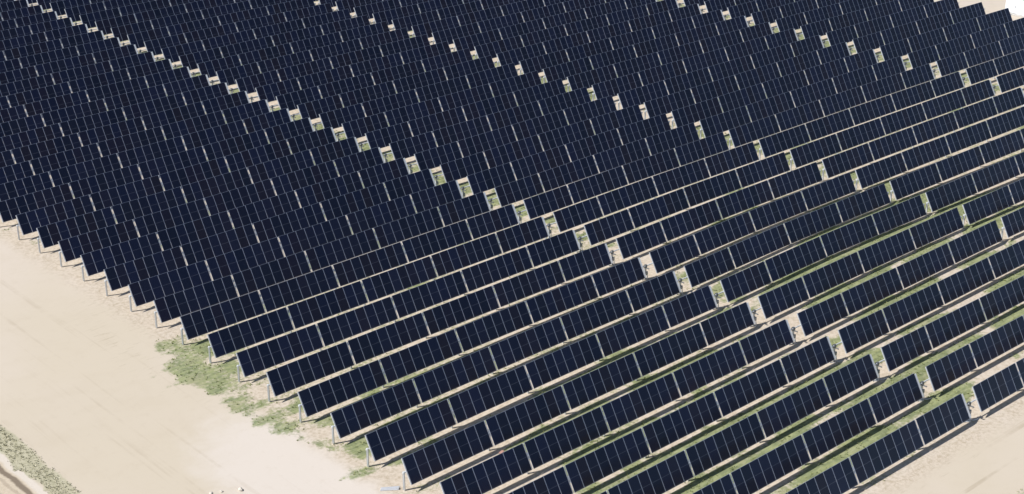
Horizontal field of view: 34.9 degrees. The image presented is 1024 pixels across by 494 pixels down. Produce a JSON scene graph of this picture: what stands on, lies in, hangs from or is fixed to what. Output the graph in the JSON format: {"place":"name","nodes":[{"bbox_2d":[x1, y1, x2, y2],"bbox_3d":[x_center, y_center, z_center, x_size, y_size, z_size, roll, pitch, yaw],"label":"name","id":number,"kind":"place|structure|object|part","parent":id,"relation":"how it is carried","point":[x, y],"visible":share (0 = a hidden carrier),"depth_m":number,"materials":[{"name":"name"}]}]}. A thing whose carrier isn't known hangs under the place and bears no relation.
{"place":"outdoors","nodes":[
{"label":"outdoors","id":0,"kind":"place"},
{"bbox_2d":[0,0,1023,493],"bbox_3d":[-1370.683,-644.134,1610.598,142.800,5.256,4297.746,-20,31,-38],"label":"ground","id":1,"kind":"structure","parent":0,"point":[896,476],"depth_m":138.15,"materials":[{"name":"soil"}]},
{"bbox_2d":[0,0,36,3],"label":"solar tracker","id":2,"kind":"object","parent":1,"relation":"on","point":[29,1],"visible":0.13,"depth_m":238.54,"materials":[{"name":"blue glass"}]},
{"bbox_2d":[0,0,61,15],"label":"solar tracker","id":3,"kind":"object","parent":1,"relation":"on","point":[17,4],"visible":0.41,"depth_m":234.92,"materials":[{"name":"blue glass"}]},
{"bbox_2d":[0,0,107,23],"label":"solar tracker","id":4,"kind":"object","parent":1,"relation":"on","point":[58,7],"visible":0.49,"depth_m":232.83,"materials":[{"name":"blue glass"}]},
{"bbox_2d":[0,0,169,30],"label":"solar tracker","id":5,"kind":"object","parent":1,"relation":"on","point":[73,13],"visible":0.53,"depth_m":230.87,"materials":[{"name":"blue glass"}]},
{"bbox_2d":[0,0,199,40],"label":"solar tracker","id":6,"kind":"object","parent":1,"relation":"on","point":[89,19],"visible":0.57,"depth_m":228.28,"materials":[{"name":"blue glass"}]},
{"bbox_2d":[0,0,250,54],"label":"solar tracker","id":7,"kind":"object","parent":1,"relation":"on","point":[105,26],"visible":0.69,"depth_m":225.68,"materials":[{"name":"blue glass"}]},
{"bbox_2d":[0,0,293,62],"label":"solar tracker","id":8,"kind":"object","parent":1,"relation":"on","point":[122,32],"visible":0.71,"depth_m":223.28,"materials":[{"name":"blue glass"}]},
{"bbox_2d":[0,0,315,72],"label":"solar tracker","id":9,"kind":"object","parent":1,"relation":"on","point":[138,39],"visible":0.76,"depth_m":220.37,"materials":[{"name":"blue glass"}]},
{"bbox_2d":[0,3,333,88],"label":"solar tracker","id":10,"kind":"object","parent":1,"relation":"on","point":[155,46],"visible":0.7,"depth_m":216.67,"materials":[{"name":"blue glass"}]},
{"bbox_2d":[0,9,351,100],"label":"solar tracker","id":11,"kind":"object","parent":1,"relation":"on","point":[173,53],"visible":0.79,"depth_m":213.12,"materials":[{"name":"blue glass"}]},
{"bbox_2d":[0,15,370,112],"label":"solar tracker","id":12,"kind":"object","parent":1,"relation":"on","point":[191,61],"visible":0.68,"depth_m":209.42,"materials":[{"name":"blue glass"}]},
{"bbox_2d":[0,21,389,122],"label":"solar tracker","id":13,"kind":"object","parent":1,"relation":"on","point":[209,69],"visible":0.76,"depth_m":204.87,"materials":[{"name":"blue glass"}]},
{"bbox_2d":[0,28,409,137],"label":"solar tracker","id":14,"kind":"object","parent":1,"relation":"on","point":[229,76],"visible":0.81,"depth_m":200.94,"materials":[{"name":"blue glass"}]},
{"bbox_2d":[0,34,430,153],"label":"solar tracker","id":15,"kind":"object","parent":1,"relation":"on","point":[249,84],"visible":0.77,"depth_m":197.11,"materials":[{"name":"blue glass"}]},
{"bbox_2d":[0,41,451,167],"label":"solar tracker","id":16,"kind":"object","parent":1,"relation":"on","point":[270,92],"visible":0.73,"depth_m":193.26,"materials":[{"name":"blue glass"}]},
{"bbox_2d":[0,48,472,183],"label":"solar tracker","id":17,"kind":"object","parent":1,"relation":"on","point":[117,145],"visible":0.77,"depth_m":189.32,"materials":[{"name":"blue glass"}]},
{"bbox_2d":[0,55,494,201],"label":"solar tracker","id":18,"kind":"object","parent":1,"relation":"on","point":[312,110],"visible":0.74,"depth_m":185.38,"materials":[{"name":"blue glass"}]},
{"bbox_2d":[0,63,517,222],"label":"solar tracker","id":19,"kind":"object","parent":1,"relation":"on","point":[11,209],"visible":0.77,"depth_m":181.43,"materials":[{"name":"blue glass"}]},
{"bbox_2d":[16,71,541,239],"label":"solar tracker","id":20,"kind":"object","parent":1,"relation":"on","point":[29,222],"visible":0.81,"depth_m":178.28,"materials":[{"name":"blue glass"}]},
{"bbox_2d":[36,79,565,252],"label":"solar tracker","id":21,"kind":"object","parent":1,"relation":"on","point":[52,234],"visible":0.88,"depth_m":175.22,"materials":[{"name":"blue glass"}]},
{"bbox_2d":[58,87,590,266],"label":"solar tracker","id":22,"kind":"object","parent":1,"relation":"on","point":[101,238],"visible":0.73,"depth_m":172.18,"materials":[{"name":"blue glass"}]},
{"bbox_2d":[318,0,339,6],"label":"solar tracker","id":23,"kind":"object","parent":1,"relation":"on","point":[332,3],"visible":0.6,"depth_m":238.49,"materials":[{"name":"blue glass"}]},
{"bbox_2d":[80,95,616,280],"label":"solar tracker","id":24,"kind":"object","parent":1,"relation":"on","point":[98,261],"visible":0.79,"depth_m":169.11,"materials":[{"name":"blue glass"}]},
{"bbox_2d":[335,0,399,12],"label":"solar tracker","id":25,"kind":"object","parent":1,"relation":"on","point":[349,5],"visible":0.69,"depth_m":235.93,"materials":[{"name":"blue glass"}]},
{"bbox_2d":[104,104,643,295],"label":"solar tracker","id":26,"kind":"object","parent":1,"relation":"on","point":[152,265],"visible":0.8,"depth_m":166.03,"materials":[{"name":"blue glass"}]},
{"bbox_2d":[354,0,431,18],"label":"solar tracker","id":27,"kind":"object","parent":1,"relation":"on","point":[368,10],"visible":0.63,"depth_m":234.29,"materials":[{"name":"blue glass"}]},
{"bbox_2d":[128,113,670,311],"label":"solar tracker","id":28,"kind":"object","parent":1,"relation":"on","point":[147,290],"visible":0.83,"depth_m":162.99,"materials":[{"name":"blue glass"}]},
{"bbox_2d":[153,122,699,327],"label":"solar tracker","id":29,"kind":"object","parent":1,"relation":"on","point":[205,295],"visible":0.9,"depth_m":159.92,"materials":[{"name":"blue glass"}]},
{"bbox_2d":[372,0,481,24],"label":"solar tracker","id":30,"kind":"object","parent":1,"relation":"on","point":[388,16],"visible":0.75,"depth_m":232.74,"materials":[{"name":"blue glass"}]},
{"bbox_2d":[179,132,728,344],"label":"solar tracker","id":31,"kind":"object","parent":1,"relation":"on","point":[242,308],"visible":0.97,"depth_m":156.93,"materials":[{"name":"blue glass"}]},
{"bbox_2d":[392,0,523,31],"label":"solar tracker","id":32,"kind":"object","parent":1,"relation":"on","point":[407,22],"visible":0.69,"depth_m":231.16,"materials":[{"name":"blue glass"}]},
{"bbox_2d":[207,142,758,363],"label":"solar tracker","id":33,"kind":"object","parent":1,"relation":"on","point":[241,335],"visible":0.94,"depth_m":153.85,"materials":[{"name":"blue glass"}]},
{"bbox_2d":[411,0,569,37],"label":"solar tracker","id":34,"kind":"object","parent":1,"relation":"on","point":[429,28],"visible":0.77,"depth_m":229.52,"materials":[{"name":"blue glass"}]},
{"bbox_2d":[236,152,789,382],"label":"solar tracker","id":35,"kind":"object","parent":1,"relation":"on","point":[279,350],"visible":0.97,"depth_m":150.76,"materials":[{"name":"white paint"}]},
{"bbox_2d":[432,0,624,44],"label":"solar tracker","id":36,"kind":"object","parent":1,"relation":"on","point":[449,35],"visible":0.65,"depth_m":227.95,"materials":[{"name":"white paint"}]},
{"bbox_2d":[266,162,822,401],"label":"solar tracker","id":37,"kind":"object","parent":1,"relation":"on","point":[329,361],"visible":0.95,"depth_m":147.66,"materials":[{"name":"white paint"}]},
{"bbox_2d":[453,0,677,51],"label":"solar tracker","id":38,"kind":"object","parent":1,"relation":"on","point":[470,42],"visible":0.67,"depth_m":226.25,"materials":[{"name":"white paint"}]},
{"bbox_2d":[297,172,855,422],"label":"solar tracker","id":39,"kind":"object","parent":1,"relation":"on","point":[334,391],"visible":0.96,"depth_m":144.57,"materials":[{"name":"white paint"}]},
{"bbox_2d":[474,0,707,58],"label":"solar tracker","id":40,"kind":"object","parent":1,"relation":"on","point":[492,49],"visible":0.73,"depth_m":224.58,"materials":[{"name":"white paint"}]},
{"bbox_2d":[330,183,890,443],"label":"solar tracker","id":41,"kind":"object","parent":1,"relation":"on","point":[382,405],"visible":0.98,"depth_m":141.44,"materials":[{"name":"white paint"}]},
{"bbox_2d":[496,0,755,66],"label":"solar tracker","id":42,"kind":"object","parent":1,"relation":"on","point":[515,56],"visible":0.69,"depth_m":222.63,"materials":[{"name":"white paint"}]},
{"bbox_2d":[365,195,926,466],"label":"solar tracker","id":43,"kind":"object","parent":1,"relation":"on","point":[398,435],"visible":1,"depth_m":138.32,"materials":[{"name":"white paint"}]},
{"bbox_2d":[519,0,800,74],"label":"solar tracker","id":44,"kind":"object","parent":1,"relation":"on","point":[539,64],"visible":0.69,"depth_m":220.85,"materials":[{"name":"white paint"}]},
{"bbox_2d":[401,207,963,490],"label":"solar tracker","id":45,"kind":"object","parent":1,"relation":"on","point":[445,453],"visible":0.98,"depth_m":135.26,"materials":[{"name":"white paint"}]},
{"bbox_2d":[543,0,846,82],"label":"solar tracker","id":46,"kind":"object","parent":1,"relation":"on","point":[563,71],"visible":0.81,"depth_m":219.02,"materials":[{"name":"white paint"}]},
{"bbox_2d":[439,220,1001,493],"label":"solar tracker","id":47,"kind":"object","parent":1,"relation":"on","point":[514,462],"visible":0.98,"depth_m":132.70,"materials":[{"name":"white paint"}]},
{"bbox_2d":[567,0,898,91],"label":"solar tracker","id":48,"kind":"object","parent":1,"relation":"on","point":[588,79],"visible":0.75,"depth_m":217.22,"materials":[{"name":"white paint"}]},
{"bbox_2d":[592,0,933,100],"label":"solar tracker","id":49,"kind":"object","parent":1,"relation":"on","point":[614,87],"visible":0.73,"depth_m":215.26,"materials":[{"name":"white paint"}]},
{"bbox_2d":[508,239,1023,493],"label":"solar tracker","id":50,"kind":"object","parent":1,"relation":"on","point":[620,453],"visible":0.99,"depth_m":131.01,"materials":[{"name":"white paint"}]},
{"bbox_2d":[617,0,959,109],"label":"solar tracker","id":51,"kind":"object","parent":1,"relation":"on","point":[641,95],"visible":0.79,"depth_m":212.87,"materials":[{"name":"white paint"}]},
{"bbox_2d":[600,275,1023,493],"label":"solar tracker","id":52,"kind":"object","parent":1,"relation":"on","point":[668,474],"visible":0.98,"depth_m":128.58,"materials":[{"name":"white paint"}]},
{"bbox_2d":[644,2,985,119],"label":"solar tracker","id":53,"kind":"object","parent":1,"relation":"on","point":[666,104],"visible":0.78,"depth_m":210.00,"materials":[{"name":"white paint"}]},
{"bbox_2d":[671,8,1012,128],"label":"solar tracker","id":54,"kind":"object","parent":1,"relation":"on","point":[694,113],"visible":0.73,"depth_m":206.97,"materials":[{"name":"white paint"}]},
{"bbox_2d":[693,315,1023,493],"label":"solar tracker","id":55,"kind":"object","parent":1,"relation":"on","point":[766,469],"visible":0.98,"depth_m":125.95,"materials":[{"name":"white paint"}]},
{"bbox_2d":[699,18,1023,138],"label":"solar tracker","id":56,"kind":"object","parent":1,"relation":"on","point":[739,116],"visible":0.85,"depth_m":203.08,"materials":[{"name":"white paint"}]},
{"bbox_2d":[728,33,1023,149],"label":"solar tracker","id":57,"kind":"object","parent":1,"relation":"on","point":[785,120],"visible":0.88,"depth_m":198.72,"materials":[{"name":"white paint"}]},
{"bbox_2d":[758,49,1023,160],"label":"solar tracker","id":58,"kind":"object","parent":1,"relation":"on","point":[822,127],"visible":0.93,"depth_m":193.99,"materials":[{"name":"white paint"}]},
{"bbox_2d":[785,358,1023,493],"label":"solar tracker","id":59,"kind":"object","parent":1,"relation":"on","point":[878,456],"visible":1,"depth_m":123.10,"materials":[{"name":"glass"}]},
{"bbox_2d":[789,68,1023,170],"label":"solar tracker","id":60,"kind":"object","parent":1,"relation":"on","point":[813,151],"visible":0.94,"depth_m":189.32,"materials":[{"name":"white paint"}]},
{"bbox_2d":[822,88,1023,179],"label":"solar tracker","id":61,"kind":"object","parent":1,"relation":"on","point":[856,157],"visible":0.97,"depth_m":184.78,"materials":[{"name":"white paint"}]},
{"bbox_2d":[855,106,1023,190],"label":"solar tracker","id":62,"kind":"object","parent":1,"relation":"on","point":[895,165],"visible":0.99,"depth_m":179.98,"materials":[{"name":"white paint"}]},
{"bbox_2d":[889,128,1023,200],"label":"solar tracker","id":63,"kind":"object","parent":1,"relation":"on","point":[948,168],"visible":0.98,"depth_m":175.10,"materials":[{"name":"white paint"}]},
{"bbox_2d":[925,152,1023,213],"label":"solar tracker","id":64,"kind":"object","parent":1,"relation":"on","point":[947,194],"visible":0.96,"depth_m":170.19,"materials":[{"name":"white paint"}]},
{"bbox_2d":[962,178,1023,225],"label":"solar tracker","id":65,"kind":"object","parent":1,"relation":"on","point":[986,205],"visible":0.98,"depth_m":165.18,"materials":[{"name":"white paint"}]},
{"bbox_2d":[1001,207,1023,237],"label":"solar tracker","id":66,"kind":"object","parent":1,"relation":"on","point":[1013,223],"visible":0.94,"depth_m":160.14,"materials":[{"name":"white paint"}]},
{"bbox_2d":[0,0,1023,493],"bbox_3d":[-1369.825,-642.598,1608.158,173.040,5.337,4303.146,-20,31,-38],"label":"dirt road","id":67,"kind":"structure","parent":0,"point":[96,396],"depth_m":129.16,"materials":[{"name":"soil"}]},
{"bbox_2d":[380,486,399,490],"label":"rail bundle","id":68,"kind":"object","parent":67,"relation":"on","point":[392,488],"visible":1,"depth_m":119.79,"materials":[{"name":"silver metal"}]},
{"bbox_2d":[1005,0,1023,17],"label":"equipment cabinet","id":69,"kind":"object","parent":67,"relation":"on","point":[1015,7],"visible":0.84,"depth_m":237.78,"materials":[{"name":"white metal"}]},
{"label":"door","id":70,"kind":"part","parent":69,"relation":"part of","materials":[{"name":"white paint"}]},
{"bbox_2d":[0,419,1023,493],"bbox_3d":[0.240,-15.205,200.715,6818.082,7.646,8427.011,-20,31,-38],"label":"field","id":71,"kind":"structure","parent":0,"point":[12,481],"depth_m":122.15,"materials":[{"name":"soil"}]},
{"bbox_2d":[0,425,1022,493],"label":"scrub","id":72,"kind":"object","parent":71,"relation":"on","point":[10,439],"visible":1,"depth_m":123.08,"materials":[{"name":"green plant"}]},
{"bbox_2d":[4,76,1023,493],"bbox_3d":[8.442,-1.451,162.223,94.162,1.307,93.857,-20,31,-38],"label":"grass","id":73,"kind":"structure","parent":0,"point":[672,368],"depth_m":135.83,"materials":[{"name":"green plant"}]}
]}

